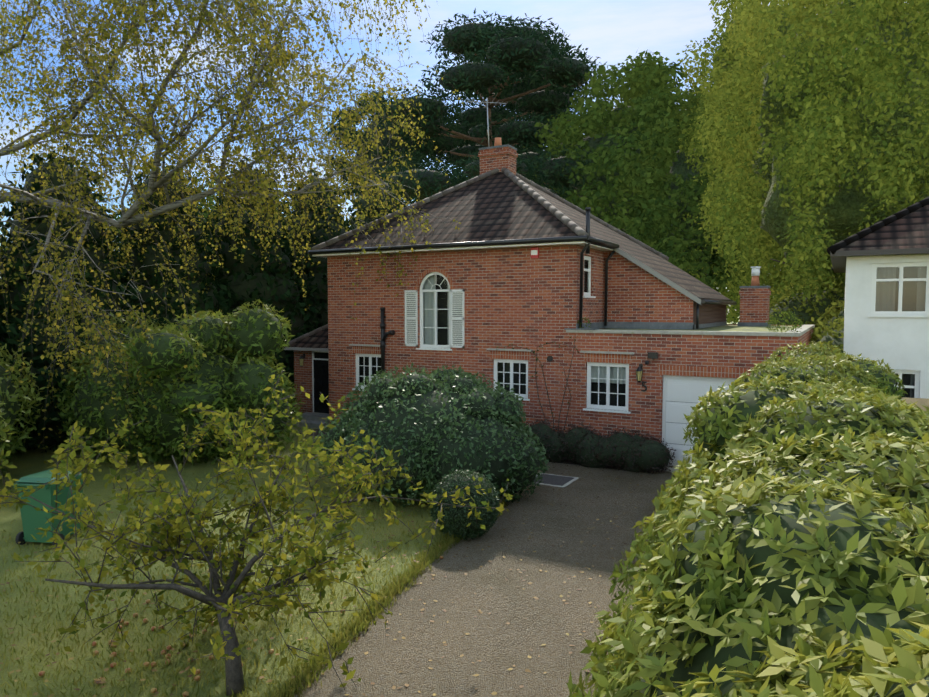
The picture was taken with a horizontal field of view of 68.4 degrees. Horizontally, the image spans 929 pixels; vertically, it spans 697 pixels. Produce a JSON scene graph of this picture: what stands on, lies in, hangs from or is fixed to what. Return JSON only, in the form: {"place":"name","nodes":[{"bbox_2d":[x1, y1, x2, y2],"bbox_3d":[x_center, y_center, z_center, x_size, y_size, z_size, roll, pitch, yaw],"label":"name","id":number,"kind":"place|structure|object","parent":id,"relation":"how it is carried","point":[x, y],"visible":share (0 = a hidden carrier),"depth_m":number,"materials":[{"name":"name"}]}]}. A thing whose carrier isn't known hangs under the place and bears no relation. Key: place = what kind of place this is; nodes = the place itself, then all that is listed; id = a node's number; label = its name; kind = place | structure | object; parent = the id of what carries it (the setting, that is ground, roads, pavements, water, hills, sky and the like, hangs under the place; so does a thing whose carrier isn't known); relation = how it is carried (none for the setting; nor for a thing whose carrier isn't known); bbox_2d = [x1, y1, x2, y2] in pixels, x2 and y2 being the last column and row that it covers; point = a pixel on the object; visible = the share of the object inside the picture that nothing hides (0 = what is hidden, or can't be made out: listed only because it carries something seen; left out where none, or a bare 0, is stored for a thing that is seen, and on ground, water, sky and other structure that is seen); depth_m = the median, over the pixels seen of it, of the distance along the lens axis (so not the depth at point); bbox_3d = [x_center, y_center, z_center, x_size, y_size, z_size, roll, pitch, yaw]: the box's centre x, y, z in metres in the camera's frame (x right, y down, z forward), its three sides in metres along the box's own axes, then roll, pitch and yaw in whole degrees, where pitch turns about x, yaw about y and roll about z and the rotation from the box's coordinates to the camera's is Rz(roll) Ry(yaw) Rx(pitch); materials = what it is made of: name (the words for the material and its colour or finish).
{"place":"outdoors","nodes":[
{"label":"outdoors","id":0,"kind":"place"},
{"bbox_2d":[0,316,739,696],"bbox_3d":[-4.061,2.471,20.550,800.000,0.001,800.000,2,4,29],"label":"lawn","id":1,"kind":"structure","parent":0,"point":[28,462],"depth_m":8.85,"materials":[{"name":"green plant"}]},
{"bbox_2d":[0,279,40,452],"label":"leylandii tree","id":2,"kind":"object","parent":1,"relation":"on","point":[12,329],"depth_m":16.86,"materials":[{"name":"green plant"}]},
{"bbox_2d":[0,343,45,475],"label":"laurel shrub","id":3,"kind":"object","parent":1,"relation":"on","point":[23,391],"depth_m":14.48,"materials":[{"name":"green plant"}]},
{"bbox_2d":[14,469,82,542],"bbox_3d":[-6.524,2.468,10.780,0.620,1.010,0.820,1,3,9],"label":"wheelie bin","id":4,"kind":"object","parent":1,"relation":"on","point":[33,519],"visible":0.6,"depth_m":10.51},
{"bbox_2d":[15,531,63,545],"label":"bin wheels","id":5,"kind":"object","parent":4,"relation":"attached to","point":[19,536],"visible":0.48,"depth_m":10.56,"materials":[{"name":"black rubber"}]},
{"bbox_2d":[0,143,154,452],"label":"leylandii tree","id":6,"kind":"object","parent":1,"relation":"on","point":[38,361],"depth_m":17.68,"materials":[{"name":"green plant"}]},
{"bbox_2d":[114,161,237,328],"bbox_3d":[-9.360,-1.498,21.533,5.361,8.518,5.552,2,4,29],"label":"leylandii tree","id":7,"kind":"object","parent":1,"relation":"on","point":[221,299],"depth_m":20.44,"materials":[{"name":"green plant"}]},
{"bbox_2d":[51,299,305,464],"bbox_3d":[-7.110,0.789,16.872,6.541,4.015,4.756,2,4,29],"label":"laurel shrub","id":8,"kind":"object","parent":1,"relation":"on","point":[170,329],"depth_m":15.58,"materials":[{"name":"green plant"}]},
{"bbox_2d":[105,169,293,250],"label":"tree","id":9,"kind":"object","parent":1,"relation":"on","point":[199,207],"depth_m":46.20,"materials":[{"name":"green plant"}]},
{"bbox_2d":[0,0,463,464],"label":"birch tree","id":10,"kind":"object","parent":1,"relation":"on","point":[214,26],"depth_m":15.90,"materials":[{"name":"green plant"}]},
{"bbox_2d":[38,556,442,696],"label":"fallen apples","id":11,"kind":"object","parent":1,"relation":"on","point":[153,664],"visible":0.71,"depth_m":7.17,"materials":[{"name":"red food"}]},
{"bbox_2d":[0,365,512,695],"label":"apple tree","id":12,"kind":"object","parent":1,"relation":"on","point":[313,576],"depth_m":7.09,"materials":[{"name":"green plant"}]},
{"bbox_2d":[205,158,321,416],"bbox_3d":[-7.475,-2.031,23.992,5.852,9.214,5.625,2,4,29],"label":"leylandii tree","id":13,"kind":"object","parent":1,"relation":"on","point":[301,306],"depth_m":22.85,"materials":[{"name":"green plant"}]},
{"bbox_2d":[287,412,328,428],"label":"house porch steps","id":14,"kind":"structure","parent":1,"relation":"on","point":[314,420],"depth_m":21.34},
{"bbox_2d":[284,170,355,406],"bbox_3d":[-5.763,-2.285,26.673,5.612,9.404,5.688,2,4,29],"label":"leylandii tree","id":15,"kind":"object","parent":1,"relation":"on","point":[317,275],"depth_m":25.43,"materials":[{"name":"green plant"}]},
{"bbox_2d":[0,459,690,696],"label":"fallen leaves","id":16,"kind":"object","parent":1,"relation":"on","point":[102,680],"visible":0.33,"depth_m":8.41,"materials":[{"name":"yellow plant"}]},
{"bbox_2d":[344,171,407,231],"bbox_3d":[-3.626,-2.606,29.200,6.001,9.851,5.859,2,4,29],"label":"leylandii tree","id":17,"kind":"object","parent":1,"relation":"on","point":[350,209],"depth_m":28.27,"materials":[{"name":"green plant"}]},
{"bbox_2d":[323,91,448,208],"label":"pine tree","id":18,"kind":"object","parent":1,"relation":"on","point":[413,155],"depth_m":42.06,"materials":[{"name":"green plant"}]},
{"bbox_2d":[313,362,549,506],"bbox_3d":[-0.706,1.639,13.716,4.860,2.620,3.884,2,4,29],"label":"bush","id":19,"kind":"object","parent":1,"relation":"on","point":[520,428],"depth_m":12.62,"materials":[{"name":"green plant"}]},
{"bbox_2d":[429,469,499,539],"bbox_3d":[0.003,2.488,11.037,1.184,1.096,1.177,2,4,29],"label":"box ball shrub","id":20,"kind":"object","parent":1,"relation":"on","point":[467,473],"depth_m":10.69,"materials":[{"name":"green plant"}]},
{"bbox_2d":[299,429,651,472],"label":"ground soil beds","id":21,"kind":"object","parent":1,"relation":"on","point":[316,433],"visible":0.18,"depth_m":16.26,"materials":[{"name":"brown soil"}]},
{"bbox_2d":[362,7,605,207],"bbox_3d":[1.170,-8.762,40.172,15.393,20.210,15.448,2,4,29],"label":"pine tree","id":22,"kind":"object","parent":1,"relation":"on","point":[458,176],"depth_m":37.33,"materials":[{"name":"green plant"}]},
{"bbox_2d":[294,461,690,696],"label":"gravel drive","id":23,"kind":"structure","parent":1,"relation":"on","point":[495,644],"depth_m":8.45,"materials":[{"name":"grey gravel"}]},
{"bbox_2d":[534,473,578,487],"bbox_3d":[1.859,2.806,14.576,0.910,0.018,0.910,2,4,29],"label":"manhole frame","id":24,"kind":"object","parent":23,"relation":"on","point":[569,482],"visible":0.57,"depth_m":14.26,"materials":[{"name":"grey metal"}]},
{"bbox_2d":[534,474,573,485],"bbox_3d":[1.859,2.803,14.576,0.750,0.025,0.750,2,4,29],"label":"manhole cover","id":25,"kind":"object","parent":24,"relation":"in","point":[555,480],"visible":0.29,"depth_m":14.57,"materials":[{"name":"grey metal"}]},
{"bbox_2d":[660,467,681,472],"bbox_3d":[5.483,2.776,15.087,2.600,0.020,0.350,2,4,29],"label":"garage apron","id":26,"kind":"object","parent":23,"relation":"on","point":[671,469],"depth_m":15.50,"materials":[{"name":"concrete"}]},
{"bbox_2d":[294,245,812,442],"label":"brick house walls","id":27,"kind":"structure","parent":1,"relation":"on","point":[518,297],"depth_m":17.57,"materials":[{"name":"red brick"}]},
{"bbox_2d":[313,360,328,413],"bbox_3d":[-4.521,1.226,21.985,0.820,1.720,0.050,2,4,29],"label":"front door","id":28,"kind":"structure","parent":27,"relation":"in","point":[321,376],"depth_m":22.01,"materials":[{"name":"black wood"}]},
{"bbox_2d":[312,241,613,257],"bbox_3d":[1.255,-2.839,21.868,8.340,0.050,8.620,2,4,29],"label":"gutter","id":29,"kind":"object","parent":27,"relation":"attached to","point":[584,243],"depth_m":17.67,"materials":[{"name":"black plastic"}]},
{"bbox_2d":[284,248,700,351],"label":"house verge boards","id":30,"kind":"object","parent":27,"relation":"attached to","point":[659,276],"visible":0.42,"depth_m":17.71,"materials":[{"name":"grey wood"}]},
{"bbox_2d":[478,147,517,174],"bbox_3d":[1.067,-5.691,21.819,1.060,1.250,0.680,2,4,29],"label":"chimney stack","id":31,"kind":"object","parent":27,"relation":"on","point":[500,158],"visible":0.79,"depth_m":21.53,"materials":[{"name":"brick"}]},
{"bbox_2d":[479,144,516,150],"bbox_3d":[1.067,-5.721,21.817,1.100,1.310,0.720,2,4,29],"label":"chimney cap","id":32,"kind":"object","parent":31,"relation":"on","point":[499,146],"visible":0.29,"depth_m":21.50,"materials":[{"name":"grey concrete"}]},
{"bbox_2d":[466,98,506,146],"bbox_3d":[0.717,-7.025,21.936,1.299,2.002,0.441,-1,3,-10],"label":"tv antenna","id":33,"kind":"object","parent":32,"relation":"attached to","point":[487,100],"visible":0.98,"depth_m":21.89,"materials":[{"name":"silver metal"}]},
{"bbox_2d":[494,137,501,145],"bbox_3d":[1.067,-6.529,21.770,0.260,0.330,0.260,2,4,29],"label":"chimney pot","id":34,"kind":"object","parent":32,"relation":"on","point":[498,142],"visible":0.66,"depth_m":21.67,"materials":[{"name":"brown ceramic"}]},
{"bbox_2d":[288,172,729,347],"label":"house roof tiles","id":35,"kind":"object","parent":27,"relation":"on","point":[499,206],"visible":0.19,"depth_m":19.36,"materials":[{"name":"brown tile"}]},
{"bbox_2d":[284,168,668,347],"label":"roof ridge tiles","id":36,"kind":"object","parent":35,"relation":"on","point":[552,209],"visible":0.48,"depth_m":20.90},
{"bbox_2d":[423,275,625,383],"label":"house curtains","id":37,"kind":"object","parent":27,"relation":"attached to","point":[429,317],"depth_m":18.83,"materials":[{"name":"white fabric"}]},
{"bbox_2d":[312,255,739,465],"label":"house window frames","id":38,"kind":"structure","parent":27,"relation":"in","point":[681,390],"depth_m":16.59,"materials":[{"name":"white wood"}]},
{"bbox_2d":[318,260,625,405],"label":"windows","id":39,"kind":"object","parent":38,"relation":"in","point":[515,367],"visible":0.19,"depth_m":17.60,"materials":[{"name":"clear glass"}]},
{"bbox_2d":[531,247,538,257],"bbox_3d":[1.751,-2.384,17.014,0.200,0.260,0.070,2,4,29],"label":"alarm box","id":40,"kind":"object","parent":27,"relation":"attached to","point":[537,255],"visible":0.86,"depth_m":16.97,"materials":[{"name":"red"}]},
{"bbox_2d":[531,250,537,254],"bbox_3d":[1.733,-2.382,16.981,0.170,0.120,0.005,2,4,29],"label":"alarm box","id":41,"kind":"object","parent":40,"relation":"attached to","point":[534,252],"visible":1,"depth_m":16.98,"materials":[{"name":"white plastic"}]},
{"bbox_2d":[495,336,578,432],"bbox_3d":[1.704,1.156,17.126,2.412,3.026,0.210,2,4,29],"label":"climbing plant","id":42,"kind":"object","parent":27,"relation":"attached to","point":[546,387],"depth_m":16.95,"materials":[{"name":"plant"}]},
{"bbox_2d":[299,207,781,381],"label":"gutters and downpipes","id":43,"kind":"object","parent":27,"relation":"attached to","point":[589,239],"visible":0.81,"depth_m":17.44,"materials":[{"name":"black plastic"}]},
{"bbox_2d":[352,268,751,378],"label":"brick lintels","id":44,"kind":"structure","parent":27,"relation":"attached to","point":[718,372],"depth_m":16.22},
{"bbox_2d":[349,325,814,353],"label":"house concrete ledges","id":45,"kind":"object","parent":27,"relation":"on","point":[805,329],"visible":0.88,"depth_m":15.81,"materials":[{"name":"grey concrete"}]},
{"bbox_2d":[641,381,646,391],"bbox_3d":[4.173,0.883,15.880,0.132,0.235,0.020,2,4,29],"label":"house number","id":46,"kind":"object","parent":27,"relation":"attached to","point":[643,382],"visible":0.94,"depth_m":15.87,"materials":[{"name":"black plastic"}]},
{"bbox_2d":[564,321,726,329],"bbox_3d":[5.957,-0.657,18.850,2.193,0.180,8.180,4,5,52],"label":"roof flashing","id":47,"kind":"object","parent":27,"relation":"attached to","point":[648,325],"visible":0.9,"depth_m":17.88,"materials":[{"name":"grey metal"}]},
{"bbox_2d":[602,325,792,331],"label":"flat roof","id":48,"kind":"structure","parent":27,"relation":"on","point":[737,328],"depth_m":17.76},
{"bbox_2d":[577,311,802,331],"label":"house roof weeds","id":49,"kind":"object","parent":48,"relation":"on","point":[783,323],"visible":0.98,"depth_m":14.85,"materials":[{"name":"green plant"}]},
{"bbox_2d":[738,286,770,326],"bbox_3d":[9.049,-1.320,21.317,0.880,1.240,0.800,2,4,29],"label":"chimney base lead flashing","id":50,"kind":"object","parent":27,"relation":"on","point":[752,324],"visible":0.82,"depth_m":20.99,"materials":[{"name":"grey metal"}]},
{"bbox_2d":[739,288,770,322],"bbox_3d":[9.049,-1.290,21.319,0.840,1.180,0.760,2,4,29],"label":"chimney","id":51,"kind":"object","parent":27,"relation":"on","point":[754,304],"visible":0.82,"depth_m":21.00,"materials":[{"name":"brick"}]},
{"bbox_2d":[751,276,759,285],"bbox_3d":[9.049,-2.093,21.272,0.260,0.330,0.260,2,4,29],"label":"chimney pot","id":52,"kind":"object","parent":51,"relation":"on","point":[755,281],"visible":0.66,"depth_m":21.18,"materials":[{"name":"brown ceramic"}]},
{"bbox_2d":[751,267,760,275],"bbox_3d":[9.049,-2.398,21.255,0.300,0.280,0.300,2,4,29],"label":"chimney cowl","id":53,"kind":"object","parent":52,"relation":"on","point":[755,271],"visible":0.92,"depth_m":21.16,"materials":[{"name":"silver metal"}]},
{"bbox_2d":[528,49,707,246],"bbox_3d":[9.066,-7.245,37.914,11.191,17.502,11.339,2,4,29],"label":"oak tree","id":54,"kind":"object","parent":1,"relation":"on","point":[648,80],"depth_m":34.56,"materials":[{"name":"green plant"}]},
{"bbox_2d":[611,82,778,323],"bbox_3d":[11.948,-5.526,33.859,8.546,14.476,8.878,2,4,29],"label":"oak tree","id":55,"kind":"object","parent":1,"relation":"on","point":[658,214],"depth_m":32.00,"materials":[{"name":"green plant"}]},
{"bbox_2d":[566,340,928,696],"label":"laurel hedge","id":56,"kind":"object","parent":1,"relation":"on","point":[878,651],"depth_m":3.28,"materials":[{"name":"green plant"}]},
{"bbox_2d":[676,0,827,323],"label":"birch tree","id":57,"kind":"object","parent":1,"relation":"on","point":[704,68],"depth_m":31.54,"materials":[{"name":"green plant"}]},
{"bbox_2d":[769,276,844,354],"bbox_3d":[12.017,-0.041,22.649,6.576,5.132,11.671,2,4,29],"label":"shrub","id":58,"kind":"object","parent":1,"relation":"on","point":[818,329],"depth_m":24.09,"materials":[{"name":"green plant"}]},
{"bbox_2d":[694,0,928,316],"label":"willow tree","id":59,"kind":"object","parent":1,"relation":"on","point":[729,147],"depth_m":24.25,"materials":[{"name":"green plant"}]},
{"bbox_2d":[843,254,928,398],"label":"neighbour walls","id":60,"kind":"structure","parent":1,"relation":"on","point":[898,343],"depth_m":16.48,"materials":[{"name":"white paint"}]},
{"bbox_2d":[830,248,928,272],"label":"neighbour fascia","id":61,"kind":"structure","parent":60,"relation":"attached to","point":[838,259],"depth_m":16.32,"materials":[{"name":"grey wood"}]},
{"bbox_2d":[868,262,928,397],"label":"frames","id":62,"kind":"structure","parent":60,"relation":"in","point":[899,313],"depth_m":16.30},
{"bbox_2d":[876,267,926,396],"bbox_3d":[12.623,-0.050,15.184,6.210,3.810,0.001,2,4,29],"label":"neighbour glass","id":63,"kind":"object","parent":62,"relation":"in","point":[904,299],"depth_m":16.35,"materials":[{"name":"glass"}]},
{"bbox_2d":[875,266,926,397],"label":"neighbour curtains","id":64,"kind":"object","parent":60,"relation":"attached to","point":[886,290],"depth_m":16.52,"materials":[{"name":"grey fabric"}]},
{"bbox_2d":[895,266,917,397],"bbox_3d":[15.229,0.127,18.210,8.300,4.750,7.300,2,4,29],"label":"neighbour building interior","id":65,"kind":"object","parent":1,"relation":"on","point":[913,286],"depth_m":16.48,"materials":[{"name":"grey"}]},
{"bbox_2d":[0,0,904,310],"label":"sky","id":66,"kind":"structure","parent":0,"point":[612,31],"materials":[{"name":"blue"}]},
{"bbox_2d":[314,260,625,406],"bbox_3d":[2.384,-0.140,21.522,14.400,5.100,8.204,2,4,29],"label":"house interior","id":67,"kind":"object","parent":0,"point":[444,316],"depth_m":18.23,"materials":[{"name":"black"}]},
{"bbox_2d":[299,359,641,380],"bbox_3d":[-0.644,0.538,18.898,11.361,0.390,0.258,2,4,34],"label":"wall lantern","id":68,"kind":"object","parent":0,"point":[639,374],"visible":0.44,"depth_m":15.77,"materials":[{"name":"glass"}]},
{"bbox_2d":[519,419,675,473],"bbox_3d":[2.437,2.292,16.327,5.099,1.196,1.128,2,4,29],"label":"low hedge","id":69,"kind":"object","parent":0,"point":[645,458],"depth_m":15.59,"materials":[{"name":"green plant"}]},
{"bbox_2d":[666,401,693,467],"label":"garage door grooves","id":70,"kind":"object","parent":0,"point":[681,423],"visible":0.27,"depth_m":15.70,"materials":[{"name":"grey metal"}]},
{"bbox_2d":[693,301,726,324],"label":"wall","id":71,"kind":"structure","parent":0,"point":[711,313],"depth_m":19.51,"materials":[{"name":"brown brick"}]},
{"bbox_2d":[837,204,928,250],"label":"neighbour roof tiles","id":72,"kind":"object","parent":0,"point":[909,230],"visible":0.6,"depth_m":16.47,"materials":[{"name":"brown tile"}]},
{"bbox_2d":[827,196,928,270],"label":"neighbour hip tiles","id":73,"kind":"object","parent":72,"relation":"on","point":[833,249],"visible":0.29,"depth_m":16.86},
{"bbox_2d":[901,397,928,410],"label":"neighbour plywood sheet","id":74,"kind":"object","parent":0,"point":[922,401],"depth_m":16.11,"materials":[{"name":"beige wood"}]}
]}

